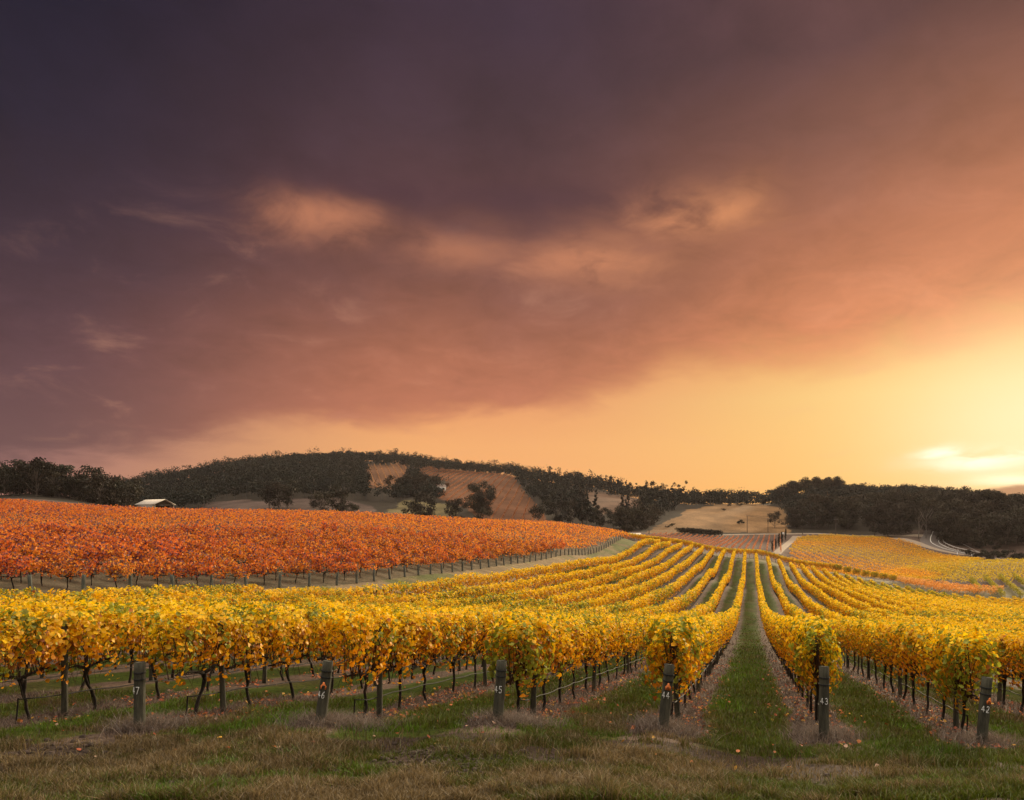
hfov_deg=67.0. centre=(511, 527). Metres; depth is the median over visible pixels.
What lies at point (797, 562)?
grapevine
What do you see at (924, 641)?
grapevine
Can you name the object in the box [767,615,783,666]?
grapevine
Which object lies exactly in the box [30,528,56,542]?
red grapevine
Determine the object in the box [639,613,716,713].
grapevine
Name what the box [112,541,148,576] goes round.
red grapevine
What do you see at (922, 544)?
gravel apron
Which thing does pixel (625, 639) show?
grapevine
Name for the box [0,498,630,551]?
distant red vines
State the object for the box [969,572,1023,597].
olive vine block
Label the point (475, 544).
red grapevine
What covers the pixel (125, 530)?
red grapevine
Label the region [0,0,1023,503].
sky
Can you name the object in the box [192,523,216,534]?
red grapevine
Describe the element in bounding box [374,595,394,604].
grapevine
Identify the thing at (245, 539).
red grapevine
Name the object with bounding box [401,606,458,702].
grapevine
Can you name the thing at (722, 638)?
grapevine
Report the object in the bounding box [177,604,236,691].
grapevine
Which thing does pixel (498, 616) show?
grapevine
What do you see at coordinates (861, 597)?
distant yellow vines
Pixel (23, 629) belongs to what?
grapevine
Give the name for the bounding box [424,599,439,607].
grapevine
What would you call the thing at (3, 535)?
red grapevine
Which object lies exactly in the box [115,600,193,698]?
grapevine
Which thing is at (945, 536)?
gum tree
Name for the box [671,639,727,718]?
irrigation hose
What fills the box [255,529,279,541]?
red grapevine
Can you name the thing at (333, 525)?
red grapevine
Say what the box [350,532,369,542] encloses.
red grapevine
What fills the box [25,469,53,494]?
gum tree
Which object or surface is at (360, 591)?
grapevine
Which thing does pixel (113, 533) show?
red grapevine
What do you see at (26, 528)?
red grapevine
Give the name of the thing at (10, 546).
red grapevine
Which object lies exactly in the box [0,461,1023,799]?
ground
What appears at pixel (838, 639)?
grapevine
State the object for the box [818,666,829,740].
numbered end post
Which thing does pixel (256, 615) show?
grapevine
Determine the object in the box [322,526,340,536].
red grapevine
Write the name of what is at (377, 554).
red grapevine
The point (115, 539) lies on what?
red grapevine
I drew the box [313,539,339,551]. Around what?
red grapevine
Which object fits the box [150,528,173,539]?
red grapevine
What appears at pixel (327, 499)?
gum tree
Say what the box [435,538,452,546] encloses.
red grapevine
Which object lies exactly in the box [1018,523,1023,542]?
gum tree
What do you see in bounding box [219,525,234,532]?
red grapevine
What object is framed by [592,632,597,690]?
line post
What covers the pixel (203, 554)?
red grapevine
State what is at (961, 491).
gum tree
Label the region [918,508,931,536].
bare tree
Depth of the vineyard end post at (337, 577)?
59.50 m
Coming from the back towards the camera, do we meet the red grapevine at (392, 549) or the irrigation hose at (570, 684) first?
the red grapevine at (392, 549)
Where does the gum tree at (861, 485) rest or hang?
on the ground at (754, 519)
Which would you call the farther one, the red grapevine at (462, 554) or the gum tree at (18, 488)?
the gum tree at (18, 488)
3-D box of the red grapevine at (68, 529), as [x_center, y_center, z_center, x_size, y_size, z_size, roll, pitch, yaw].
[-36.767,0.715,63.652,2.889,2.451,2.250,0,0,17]
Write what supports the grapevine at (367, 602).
on the ground at (754, 519)
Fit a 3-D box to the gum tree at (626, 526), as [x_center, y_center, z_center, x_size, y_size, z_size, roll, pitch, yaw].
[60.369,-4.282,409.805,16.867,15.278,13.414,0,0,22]
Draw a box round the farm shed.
[134,499,175,508]
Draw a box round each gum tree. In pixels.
[0,460,25,494]
[0,465,22,495]
[0,470,19,493]
[10,459,45,493]
[10,475,28,495]
[14,457,55,496]
[15,460,49,494]
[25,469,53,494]
[34,475,53,496]
[36,464,68,496]
[38,471,65,496]
[43,465,75,496]
[53,468,77,496]
[62,482,74,498]
[63,474,86,500]
[65,477,90,500]
[75,464,104,502]
[77,472,119,504]
[86,479,104,503]
[89,467,125,504]
[102,491,122,505]
[104,484,128,505]
[118,484,138,505]
[119,497,130,506]
[120,478,142,502]
[125,481,143,504]
[130,478,144,504]
[257,482,277,508]
[264,481,295,508]
[280,479,300,507]
[307,490,320,507]
[312,491,334,510]
[320,484,342,509]
[331,484,350,507]
[335,503,345,511]
[344,502,358,511]
[384,475,403,495]
[400,473,422,495]
[400,500,418,515]
[410,491,436,515]
[416,473,439,494]
[444,497,469,518]
[464,480,495,510]
[473,506,493,518]
[476,489,496,510]
[527,501,547,520]
[544,500,567,522]
[556,499,584,522]
[590,507,608,525]
[606,509,621,528]
[612,506,641,531]
[621,499,643,528]
[636,504,656,529]
[642,507,662,525]
[767,511,781,525]
[774,486,790,499]
[780,481,801,497]
[784,505,808,527]
[785,482,801,498]
[801,476,825,494]
[823,476,841,491]
[823,477,844,495]
[828,497,863,527]
[833,493,865,519]
[851,483,865,493]
[857,504,889,535]
[864,500,906,536]
[875,489,903,520]
[885,503,918,534]
[901,490,933,515]
[911,507,924,524]
[914,506,947,533]
[917,504,936,527]
[918,489,940,493]
[920,497,964,532]
[926,514,950,534]
[929,492,963,510]
[929,511,961,542]
[937,510,976,545]
[940,491,981,509]
[942,486,971,493]
[942,488,969,497]
[960,491,992,511]
[970,489,1002,510]
[970,509,1001,540]
[974,489,1005,512]
[977,514,1008,541]
[989,493,1023,513]
[993,494,1023,510]
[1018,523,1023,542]
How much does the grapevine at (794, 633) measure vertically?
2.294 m
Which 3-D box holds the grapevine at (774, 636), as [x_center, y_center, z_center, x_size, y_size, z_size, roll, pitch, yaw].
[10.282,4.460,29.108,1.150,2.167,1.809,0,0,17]
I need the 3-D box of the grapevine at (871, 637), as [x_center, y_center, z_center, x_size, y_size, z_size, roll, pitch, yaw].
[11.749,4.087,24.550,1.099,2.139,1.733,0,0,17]
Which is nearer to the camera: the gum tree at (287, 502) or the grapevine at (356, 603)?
the grapevine at (356, 603)
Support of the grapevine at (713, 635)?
on the ground at (754, 519)
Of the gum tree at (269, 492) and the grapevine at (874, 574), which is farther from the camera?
the gum tree at (269, 492)
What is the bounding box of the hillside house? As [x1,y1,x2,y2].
[436,483,445,490]
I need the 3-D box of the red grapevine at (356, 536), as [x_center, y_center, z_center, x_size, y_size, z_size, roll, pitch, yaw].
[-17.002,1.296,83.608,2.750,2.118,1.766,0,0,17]
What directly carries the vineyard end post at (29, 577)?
on the ground at (754, 519)
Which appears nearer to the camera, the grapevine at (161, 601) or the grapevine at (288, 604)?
the grapevine at (161, 601)
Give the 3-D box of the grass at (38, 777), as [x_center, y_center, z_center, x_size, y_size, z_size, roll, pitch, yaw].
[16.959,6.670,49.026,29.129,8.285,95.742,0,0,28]
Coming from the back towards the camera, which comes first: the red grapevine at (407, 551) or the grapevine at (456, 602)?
the red grapevine at (407, 551)
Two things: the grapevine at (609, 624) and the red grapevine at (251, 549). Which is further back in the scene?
the red grapevine at (251, 549)
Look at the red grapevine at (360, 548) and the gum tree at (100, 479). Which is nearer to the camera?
the red grapevine at (360, 548)
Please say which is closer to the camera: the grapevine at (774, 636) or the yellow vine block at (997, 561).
the grapevine at (774, 636)
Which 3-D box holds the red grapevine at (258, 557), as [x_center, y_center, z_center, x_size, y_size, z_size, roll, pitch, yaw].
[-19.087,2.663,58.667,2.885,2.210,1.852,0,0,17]
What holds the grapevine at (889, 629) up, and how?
on the ground at (754, 519)
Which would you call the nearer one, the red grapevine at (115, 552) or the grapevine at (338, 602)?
the grapevine at (338, 602)
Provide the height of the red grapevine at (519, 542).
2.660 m
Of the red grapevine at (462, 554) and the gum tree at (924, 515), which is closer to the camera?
the red grapevine at (462, 554)
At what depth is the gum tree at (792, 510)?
455.35 m
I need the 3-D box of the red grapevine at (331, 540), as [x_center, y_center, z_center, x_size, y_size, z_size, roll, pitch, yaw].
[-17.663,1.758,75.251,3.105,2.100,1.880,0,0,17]
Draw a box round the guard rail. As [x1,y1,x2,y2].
[943,540,979,552]
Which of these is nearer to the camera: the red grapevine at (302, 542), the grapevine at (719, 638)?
the grapevine at (719, 638)
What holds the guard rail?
on the ground at (754, 519)
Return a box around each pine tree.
[574,484,588,523]
[584,492,591,522]
[588,489,603,524]
[616,496,624,528]
[621,503,630,524]
[624,492,633,523]
[635,496,646,522]
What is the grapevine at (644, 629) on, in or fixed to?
on the ground at (754, 519)
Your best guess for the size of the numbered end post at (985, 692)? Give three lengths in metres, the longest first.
1.413 x 0.208 x 0.198 m
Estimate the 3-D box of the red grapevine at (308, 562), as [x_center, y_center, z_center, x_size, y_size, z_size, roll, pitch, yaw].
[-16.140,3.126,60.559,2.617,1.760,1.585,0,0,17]
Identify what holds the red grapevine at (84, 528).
on the ground at (754, 519)
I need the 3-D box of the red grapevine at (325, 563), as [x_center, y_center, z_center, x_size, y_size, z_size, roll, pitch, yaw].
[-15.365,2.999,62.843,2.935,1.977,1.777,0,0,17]
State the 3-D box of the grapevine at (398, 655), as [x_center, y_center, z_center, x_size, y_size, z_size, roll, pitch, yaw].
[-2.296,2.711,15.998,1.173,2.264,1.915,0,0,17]
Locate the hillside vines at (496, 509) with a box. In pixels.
[420,466,544,519]
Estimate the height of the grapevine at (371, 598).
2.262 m
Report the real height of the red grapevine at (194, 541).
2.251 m
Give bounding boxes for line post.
[61,624,67,715]
[149,615,153,680]
[217,621,225,713]
[262,645,266,682]
[373,628,376,685]
[376,627,382,718]
[457,620,460,670]
[482,623,486,686]
[530,634,538,714]
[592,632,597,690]
[626,627,629,672]
[671,637,679,719]
[696,669,700,690]
[813,638,818,718]
[898,639,901,697]
[953,649,958,729]
[997,644,1004,702]
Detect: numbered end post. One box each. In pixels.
[133,661,145,728]
[315,660,332,724]
[492,660,506,718]
[658,663,674,728]
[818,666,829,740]
[976,676,992,742]
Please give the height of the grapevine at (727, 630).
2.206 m
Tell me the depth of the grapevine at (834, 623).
36.68 m
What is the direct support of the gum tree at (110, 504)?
on the ground at (754, 519)
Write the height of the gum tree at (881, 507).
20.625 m
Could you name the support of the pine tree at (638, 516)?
on the ground at (754, 519)
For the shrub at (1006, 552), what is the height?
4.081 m
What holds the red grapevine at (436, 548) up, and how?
on the ground at (754, 519)
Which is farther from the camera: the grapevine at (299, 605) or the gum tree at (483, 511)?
the gum tree at (483, 511)
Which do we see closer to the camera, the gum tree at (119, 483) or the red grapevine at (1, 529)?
the red grapevine at (1, 529)
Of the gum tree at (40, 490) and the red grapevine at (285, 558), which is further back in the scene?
the gum tree at (40, 490)
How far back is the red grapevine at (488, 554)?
93.57 m
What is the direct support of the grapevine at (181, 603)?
on the ground at (754, 519)
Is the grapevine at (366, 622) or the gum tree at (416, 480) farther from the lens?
the gum tree at (416, 480)
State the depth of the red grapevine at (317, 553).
66.49 m
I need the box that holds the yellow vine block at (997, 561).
[872,558,1023,582]
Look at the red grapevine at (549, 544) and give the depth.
119.87 m
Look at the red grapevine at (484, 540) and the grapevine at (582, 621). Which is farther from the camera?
the red grapevine at (484, 540)
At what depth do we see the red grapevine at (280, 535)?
73.40 m
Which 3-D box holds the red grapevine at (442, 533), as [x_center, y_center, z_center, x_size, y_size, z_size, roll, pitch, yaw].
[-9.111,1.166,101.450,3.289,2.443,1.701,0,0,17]
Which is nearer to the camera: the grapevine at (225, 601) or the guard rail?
the grapevine at (225, 601)
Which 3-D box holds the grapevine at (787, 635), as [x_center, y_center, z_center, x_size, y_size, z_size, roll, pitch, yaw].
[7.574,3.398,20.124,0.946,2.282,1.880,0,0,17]
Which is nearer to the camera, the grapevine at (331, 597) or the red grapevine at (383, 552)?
the grapevine at (331, 597)
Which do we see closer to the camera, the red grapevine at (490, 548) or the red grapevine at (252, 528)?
the red grapevine at (252, 528)
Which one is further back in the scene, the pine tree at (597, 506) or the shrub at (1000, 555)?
the pine tree at (597, 506)
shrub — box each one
[674,527,685,532]
[959,549,974,554]
[980,549,997,555]
[982,554,994,559]
[997,553,1006,557]
[999,549,1015,555]
[1009,554,1020,558]
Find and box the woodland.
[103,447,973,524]
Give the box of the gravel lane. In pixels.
[773,536,801,553]
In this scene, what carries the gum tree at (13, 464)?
on the ground at (754, 519)
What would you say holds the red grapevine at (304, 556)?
on the ground at (754, 519)
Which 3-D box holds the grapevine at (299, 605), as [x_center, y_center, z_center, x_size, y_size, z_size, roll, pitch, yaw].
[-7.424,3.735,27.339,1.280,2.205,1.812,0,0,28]
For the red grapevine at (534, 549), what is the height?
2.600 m
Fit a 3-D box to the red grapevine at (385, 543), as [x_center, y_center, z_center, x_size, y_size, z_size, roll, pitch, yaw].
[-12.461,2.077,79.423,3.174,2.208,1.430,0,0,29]
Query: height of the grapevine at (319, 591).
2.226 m
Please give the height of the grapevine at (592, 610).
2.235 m
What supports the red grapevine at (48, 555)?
on the ground at (754, 519)
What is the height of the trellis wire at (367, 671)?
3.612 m
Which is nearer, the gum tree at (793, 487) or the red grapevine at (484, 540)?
the red grapevine at (484, 540)
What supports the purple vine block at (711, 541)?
on the ground at (754, 519)
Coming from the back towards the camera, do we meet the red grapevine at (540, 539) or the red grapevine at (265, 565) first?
the red grapevine at (540, 539)
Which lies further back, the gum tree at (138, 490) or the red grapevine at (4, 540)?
the gum tree at (138, 490)
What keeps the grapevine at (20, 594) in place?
on the ground at (754, 519)
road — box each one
[723,533,922,536]
[920,529,1019,560]
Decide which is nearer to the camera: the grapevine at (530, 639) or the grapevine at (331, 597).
the grapevine at (530, 639)
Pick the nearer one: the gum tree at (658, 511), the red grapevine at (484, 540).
the red grapevine at (484, 540)
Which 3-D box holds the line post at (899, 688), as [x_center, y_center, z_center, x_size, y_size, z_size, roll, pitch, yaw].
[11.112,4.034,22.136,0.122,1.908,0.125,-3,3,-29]
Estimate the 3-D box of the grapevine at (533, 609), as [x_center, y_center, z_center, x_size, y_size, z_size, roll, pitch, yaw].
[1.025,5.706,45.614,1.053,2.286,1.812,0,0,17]
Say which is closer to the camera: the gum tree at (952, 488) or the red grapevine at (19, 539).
the red grapevine at (19, 539)
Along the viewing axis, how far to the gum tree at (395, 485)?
597.00 m
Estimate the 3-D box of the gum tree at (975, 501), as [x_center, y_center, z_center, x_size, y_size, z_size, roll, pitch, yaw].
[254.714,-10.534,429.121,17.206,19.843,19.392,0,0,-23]
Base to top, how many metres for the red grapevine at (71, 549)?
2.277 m
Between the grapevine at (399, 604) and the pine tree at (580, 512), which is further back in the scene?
the pine tree at (580, 512)
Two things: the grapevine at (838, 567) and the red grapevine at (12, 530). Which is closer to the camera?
the red grapevine at (12, 530)
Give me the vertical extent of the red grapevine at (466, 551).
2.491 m
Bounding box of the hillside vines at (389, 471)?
[368,463,409,486]
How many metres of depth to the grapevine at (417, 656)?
23.14 m
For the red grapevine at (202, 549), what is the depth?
59.85 m
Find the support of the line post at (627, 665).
on the ground at (754, 519)
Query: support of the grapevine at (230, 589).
on the ground at (754, 519)
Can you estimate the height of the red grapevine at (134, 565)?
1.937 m
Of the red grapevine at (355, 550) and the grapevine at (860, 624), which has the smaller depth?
the grapevine at (860, 624)
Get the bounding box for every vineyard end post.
[27,574,32,593]
[81,574,84,592]
[128,575,131,587]
[170,575,173,587]
[210,575,212,587]
[244,574,247,588]
[278,574,281,587]
[308,573,310,586]
[335,572,338,585]
[355,571,357,583]
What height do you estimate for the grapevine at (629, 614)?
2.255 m
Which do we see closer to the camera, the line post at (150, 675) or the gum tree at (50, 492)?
the line post at (150, 675)
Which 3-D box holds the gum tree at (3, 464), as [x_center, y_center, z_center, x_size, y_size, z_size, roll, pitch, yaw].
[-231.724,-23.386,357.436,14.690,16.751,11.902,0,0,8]
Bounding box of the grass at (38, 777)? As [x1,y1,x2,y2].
[0,613,1023,799]
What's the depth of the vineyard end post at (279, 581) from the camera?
54.92 m
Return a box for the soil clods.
[3,734,832,795]
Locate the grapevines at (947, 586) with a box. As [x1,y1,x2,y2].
[896,575,1004,594]
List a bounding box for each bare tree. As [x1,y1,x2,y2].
[917,511,924,538]
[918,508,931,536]
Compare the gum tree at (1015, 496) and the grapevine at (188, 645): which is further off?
the gum tree at (1015, 496)
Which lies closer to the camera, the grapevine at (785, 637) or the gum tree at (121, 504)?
the grapevine at (785, 637)
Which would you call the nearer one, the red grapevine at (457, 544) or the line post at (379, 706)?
the line post at (379, 706)
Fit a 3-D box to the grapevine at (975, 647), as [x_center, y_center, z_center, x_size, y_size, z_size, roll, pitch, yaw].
[9.133,3.089,15.463,1.514,2.285,1.879,0,0,17]
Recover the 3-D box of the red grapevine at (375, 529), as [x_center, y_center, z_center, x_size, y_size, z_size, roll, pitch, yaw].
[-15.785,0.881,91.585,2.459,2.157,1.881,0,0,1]
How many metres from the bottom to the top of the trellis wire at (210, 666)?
3.636 m
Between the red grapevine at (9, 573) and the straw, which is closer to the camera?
the straw
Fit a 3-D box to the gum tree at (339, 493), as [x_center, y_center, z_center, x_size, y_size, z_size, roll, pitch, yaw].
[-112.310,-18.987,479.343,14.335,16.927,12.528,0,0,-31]
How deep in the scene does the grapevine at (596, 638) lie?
20.69 m
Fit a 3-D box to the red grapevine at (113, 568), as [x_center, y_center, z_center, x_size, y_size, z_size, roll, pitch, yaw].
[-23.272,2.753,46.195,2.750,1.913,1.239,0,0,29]
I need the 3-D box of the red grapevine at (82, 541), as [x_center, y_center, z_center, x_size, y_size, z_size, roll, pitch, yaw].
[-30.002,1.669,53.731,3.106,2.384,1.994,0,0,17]
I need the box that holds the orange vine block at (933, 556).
[789,533,984,578]
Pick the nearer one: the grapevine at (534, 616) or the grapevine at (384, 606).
the grapevine at (534, 616)
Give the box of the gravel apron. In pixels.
[893,538,982,557]
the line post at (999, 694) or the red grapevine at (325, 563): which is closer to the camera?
the line post at (999, 694)
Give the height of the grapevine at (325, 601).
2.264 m
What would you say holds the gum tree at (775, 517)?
on the ground at (754, 519)
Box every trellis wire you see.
[148,638,329,677]
[332,637,482,675]
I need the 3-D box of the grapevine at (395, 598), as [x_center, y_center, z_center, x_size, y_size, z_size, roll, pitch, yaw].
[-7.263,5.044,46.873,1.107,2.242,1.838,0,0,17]
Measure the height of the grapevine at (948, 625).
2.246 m
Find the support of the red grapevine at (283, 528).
on the ground at (754, 519)
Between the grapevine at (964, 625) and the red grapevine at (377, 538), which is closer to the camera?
the grapevine at (964, 625)
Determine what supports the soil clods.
on the ground at (754, 519)
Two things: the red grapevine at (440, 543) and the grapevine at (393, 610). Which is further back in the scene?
the red grapevine at (440, 543)
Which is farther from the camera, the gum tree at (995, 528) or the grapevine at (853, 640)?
the gum tree at (995, 528)
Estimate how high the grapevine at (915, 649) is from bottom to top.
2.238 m
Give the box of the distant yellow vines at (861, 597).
[0,538,1023,646]
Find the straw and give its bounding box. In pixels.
[67,701,1023,749]
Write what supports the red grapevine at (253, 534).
on the ground at (754, 519)
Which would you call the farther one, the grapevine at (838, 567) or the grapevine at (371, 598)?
the grapevine at (838, 567)
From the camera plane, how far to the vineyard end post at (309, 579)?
57.22 m
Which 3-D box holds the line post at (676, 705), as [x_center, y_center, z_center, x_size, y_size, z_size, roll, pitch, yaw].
[3.312,3.084,15.650,0.120,1.907,0.127,-3,-2,25]
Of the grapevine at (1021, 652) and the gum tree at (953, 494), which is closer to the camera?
the grapevine at (1021, 652)
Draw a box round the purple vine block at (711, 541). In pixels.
[641,532,781,550]
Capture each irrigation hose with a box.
[0,651,304,682]
[15,655,383,723]
[185,654,497,716]
[353,660,553,716]
[517,655,644,711]
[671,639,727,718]
[842,655,967,733]
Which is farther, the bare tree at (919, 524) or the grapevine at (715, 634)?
the bare tree at (919, 524)
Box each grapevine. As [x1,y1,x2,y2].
[0,523,23,545]
[0,525,23,545]
[0,529,14,543]
[0,534,25,558]
[0,535,12,548]
[0,548,15,572]
[0,549,41,582]
[0,552,36,590]
[0,586,45,603]
[0,593,51,661]
[0,599,50,675]
[0,601,65,691]
[0,604,78,719]
[1,543,30,554]
[6,530,33,547]
[9,524,34,531]
[12,537,57,574]
[18,528,45,541]
[20,525,42,538]
[20,556,63,585]
[25,538,54,559]
[30,521,54,533]
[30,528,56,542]
[30,588,80,603]
[34,537,58,550]
[37,598,119,689]
[38,547,67,578]
[39,591,88,632]
[40,556,89,589]
[40,596,93,646]
[42,520,69,535]
[43,543,66,564]
[46,600,140,708]
[48,534,78,551]
[49,548,88,581]
[51,522,80,535]
[51,533,78,545]
[52,542,85,565]
[56,531,76,539]
[56,537,96,550]
[70,532,98,560]
[71,586,116,605]
[72,542,108,577]
[73,556,109,584]
[74,523,95,536]
[77,532,96,541]
[84,541,111,570]
[86,531,109,557]
[87,591,130,655]
[88,529,109,539]
[92,539,114,547]
[94,538,128,556]
[98,522,122,534]
[99,543,136,570]
[100,599,160,682]
[101,597,143,668]
[102,534,128,543]
[102,544,127,562]
[103,585,144,602]
[104,559,135,588]
[106,530,126,540]
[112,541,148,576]
[113,522,140,537]
[115,591,158,651]
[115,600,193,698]
[117,528,145,542]
[120,534,154,550]
[120,556,153,584]
[128,524,153,538]
[131,547,175,579]
[132,596,177,642]
[134,549,170,563]
[136,554,184,587]
[136,584,174,601]
[140,536,168,556]
[144,599,202,677]
[146,603,238,714]
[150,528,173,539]
[151,590,190,603]
[152,538,182,566]
[154,525,181,536]
[155,532,179,541]
[155,544,191,575]
[157,523,186,535]
[160,536,182,548]
[160,555,192,583]
[163,583,200,599]
[168,538,197,553]
[169,548,203,561]
[171,549,212,579]
[174,557,217,585]
[175,522,199,535]
[175,535,196,547]
[176,530,195,538]
[177,598,211,610]
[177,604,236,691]
[180,590,216,603]
[181,534,206,547]
[182,539,220,556]
[184,536,212,554]
[186,528,208,542]
[188,599,237,672]
[191,585,223,599]
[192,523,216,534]
[195,538,230,554]
[196,533,219,545]
[196,548,221,574]
[197,529,226,542]
[197,551,230,572]
[199,544,236,570]
[203,595,239,609]
[207,601,289,706]
[208,554,240,578]
[210,592,241,605]
[212,528,232,539]
[213,558,249,583]
[213,583,243,600]
[216,536,236,547]
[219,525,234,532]
[220,528,250,541]
[220,542,246,560]
[223,544,254,564]
[228,526,249,539]
[229,601,263,664]
[229,601,275,683]
[230,597,263,606]
[233,534,256,552]
[233,539,247,560]
[234,561,262,577]
[235,584,263,601]
[236,543,259,559]
[238,529,263,538]
[240,550,275,576]
[240,591,264,607]
[243,541,267,561]
[244,555,285,584]
[245,535,273,548]
[246,524,264,537]
[253,533,276,546]
[254,546,279,562]
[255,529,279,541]
[257,588,283,603]
[258,524,280,538]
[258,591,285,604]
[259,601,325,700]
[261,605,289,663]
[262,600,286,609]
[264,547,287,559]
[265,543,283,551]
[265,553,289,579]
[267,521,284,530]
[268,537,293,557]
[268,606,305,680]
[269,531,288,545]
[272,586,298,603]
[274,556,311,583]
[275,550,299,574]
[276,547,299,560]
[276,593,303,603]
[277,534,310,552]
[278,525,299,537]
[281,542,308,556]
[283,532,313,546]
[285,601,307,607]
[285,602,313,662]
[291,547,324,572]
[291,559,318,578]
[292,586,315,601]
[293,594,320,605]
[294,605,329,676]
[298,545,322,559]
[299,542,324,553]
[301,534,322,544]
[301,602,358,694]
[302,528,326,540]
[302,598,328,608]
[304,533,321,548]
[305,586,330,600]
[306,527,324,538]
[306,553,339,582]
[310,553,339,574]
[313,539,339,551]
[315,595,336,607]
[316,539,340,565]
[318,521,341,531]
[318,602,337,648]
[319,537,341,547]
[321,533,337,546]
[321,587,343,599]
[321,610,348,672]
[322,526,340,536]
[322,600,346,608]
[323,532,340,539]
[324,607,409,718]
[327,558,360,579]
[331,594,354,606]
[331,603,360,611]
[332,538,355,559]
[332,550,355,562]
[332,551,356,573]
[334,532,356,544]
[336,588,358,604]
[337,604,384,688]
[339,537,360,554]
[343,550,376,577]
[343,600,363,608]
[346,536,365,551]
[346,540,368,558]
[347,530,363,547]
[347,546,371,569]
[348,528,363,536]
[348,595,366,604]
[349,585,369,602]
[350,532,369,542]
[350,544,371,557]
[357,600,377,606]
[359,523,381,531]
[359,594,379,603]
[360,553,390,573]
[362,526,377,536]
[363,536,382,551]
[364,532,376,539]
[365,546,392,568]
[366,536,382,547]
[369,545,388,557]
[369,605,436,709]
[370,522,389,533]
[371,527,386,535]
[373,533,392,543]
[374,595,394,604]
[374,604,392,609]
[377,538,401,550]
[378,540,401,560]
[379,607,408,683]
[380,545,403,564]
[381,554,401,572]
[382,593,403,606]
[383,533,407,542]
[387,526,398,534]
[389,539,416,552]
[392,527,411,534]
[393,536,410,553]
[393,601,405,607]
[396,545,413,563]
[397,595,414,607]
[397,602,417,607]
[398,552,420,569]
[399,530,411,544]
[401,546,424,563]
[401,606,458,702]
[404,542,421,552]
[408,614,429,678]
[409,554,430,570]
[412,536,430,548]
[413,599,430,608]
[415,530,436,537]
[418,607,450,674]
[421,544,443,560]
[423,551,442,564]
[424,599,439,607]
[425,532,446,549]
[428,604,491,693]
[429,553,456,567]
[430,535,445,541]
[430,543,450,558]
[432,598,450,607]
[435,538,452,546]
[437,528,451,539]
[437,545,459,561]
[438,548,461,562]
[443,539,460,546]
[444,598,460,607]
[445,528,458,537]
[446,534,463,548]
[449,547,472,566]
[454,605,497,688]
[457,530,470,541]
[458,534,479,545]
[459,545,477,553]
[463,545,478,565]
[467,531,483,537]
[469,546,488,562]
[470,542,482,558]
[474,537,494,555]
[475,604,487,609]
[475,606,512,683]
[478,536,494,548]
[478,551,495,561]
[481,541,494,553]
[481,611,555,712]
[483,534,494,548]
[490,602,505,611]
[490,610,529,677]
[491,538,510,560]
[491,547,502,561]
[495,536,506,543]
[502,545,521,558]
[505,544,524,557]
[510,536,524,548]
[512,540,527,553]
[513,611,537,641]
[515,612,577,711]
[522,605,538,612]
[523,543,533,557]
[527,540,543,554]
[530,606,543,612]
[532,538,545,553]
[537,604,552,612]
[540,540,549,554]
[542,538,555,550]
[546,612,585,702]
[547,536,560,552]
[551,541,566,551]
[557,538,566,548]
[557,610,594,697]
[571,613,618,692]
[584,614,626,684]
[586,608,596,613]
[598,610,611,617]
[601,614,624,681]
[604,618,636,678]
[613,617,641,673]
[619,611,630,617]
[621,616,645,672]
[628,609,639,616]
[628,615,648,669]
[630,612,711,715]
[636,616,650,663]
[638,615,657,647]
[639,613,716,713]
[671,612,703,707]
[683,540,689,545]
[684,615,711,701]
[688,615,721,673]
[691,617,725,694]
[699,613,720,675]
[701,618,720,684]
[704,617,728,677]
[707,615,729,658]
[708,613,723,669]
[710,612,725,664]
[713,615,726,666]
[715,613,729,657]
[716,615,730,642]
[717,614,731,655]
[721,614,736,649]
[761,615,777,656]
[765,612,780,650]
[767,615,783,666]
[770,617,785,669]
[770,619,786,673]
[772,615,794,683]
[774,617,797,676]
[775,614,805,687]
[775,618,812,692]
[775,619,790,678]
[781,614,855,713]
[783,618,821,705]
[784,615,815,699]
[788,619,848,722]
[795,559,801,567]
[817,562,823,568]
[830,619,845,659]
[834,564,842,569]
[834,618,849,665]
[836,617,856,667]
[838,620,859,670]
[843,566,851,572]
[843,619,872,676]
[845,618,865,673]
[849,618,878,679]
[852,568,860,574]
[859,618,886,682]
[861,570,869,576]
[866,622,896,685]
[870,571,878,576]
[871,619,907,691]
[880,573,887,578]
[882,622,915,698]
[885,621,929,705]
[888,574,896,580]
[904,624,941,713]
[909,627,971,721]
[916,619,939,626]
[922,624,1015,732]
[935,623,961,632]
[946,620,957,623]
[951,622,965,628]
[956,627,989,692]
[958,623,973,629]
[969,628,1008,680]
[982,623,999,631]
[982,629,1023,704]
[996,630,1023,711]
[1005,639,1023,667]
[1013,627,1023,653]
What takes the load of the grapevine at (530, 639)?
on the ground at (754, 519)
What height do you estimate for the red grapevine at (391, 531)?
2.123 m
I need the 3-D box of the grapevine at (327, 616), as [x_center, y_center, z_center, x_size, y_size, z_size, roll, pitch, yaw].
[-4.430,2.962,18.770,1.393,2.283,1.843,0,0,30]
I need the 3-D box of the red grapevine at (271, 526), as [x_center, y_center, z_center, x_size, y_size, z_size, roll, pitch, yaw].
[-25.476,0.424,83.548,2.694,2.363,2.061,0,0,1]
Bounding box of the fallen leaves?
[17,656,1023,769]
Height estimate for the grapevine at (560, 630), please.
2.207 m
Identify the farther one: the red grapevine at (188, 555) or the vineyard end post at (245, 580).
the red grapevine at (188, 555)
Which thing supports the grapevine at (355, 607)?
on the ground at (754, 519)
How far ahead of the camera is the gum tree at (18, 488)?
344.30 m
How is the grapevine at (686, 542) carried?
on the ground at (754, 519)
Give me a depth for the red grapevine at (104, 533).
62.55 m
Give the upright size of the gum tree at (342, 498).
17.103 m
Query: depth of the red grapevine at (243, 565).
55.80 m
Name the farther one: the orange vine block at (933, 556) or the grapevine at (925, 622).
the orange vine block at (933, 556)
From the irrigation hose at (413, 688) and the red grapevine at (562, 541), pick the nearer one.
the irrigation hose at (413, 688)

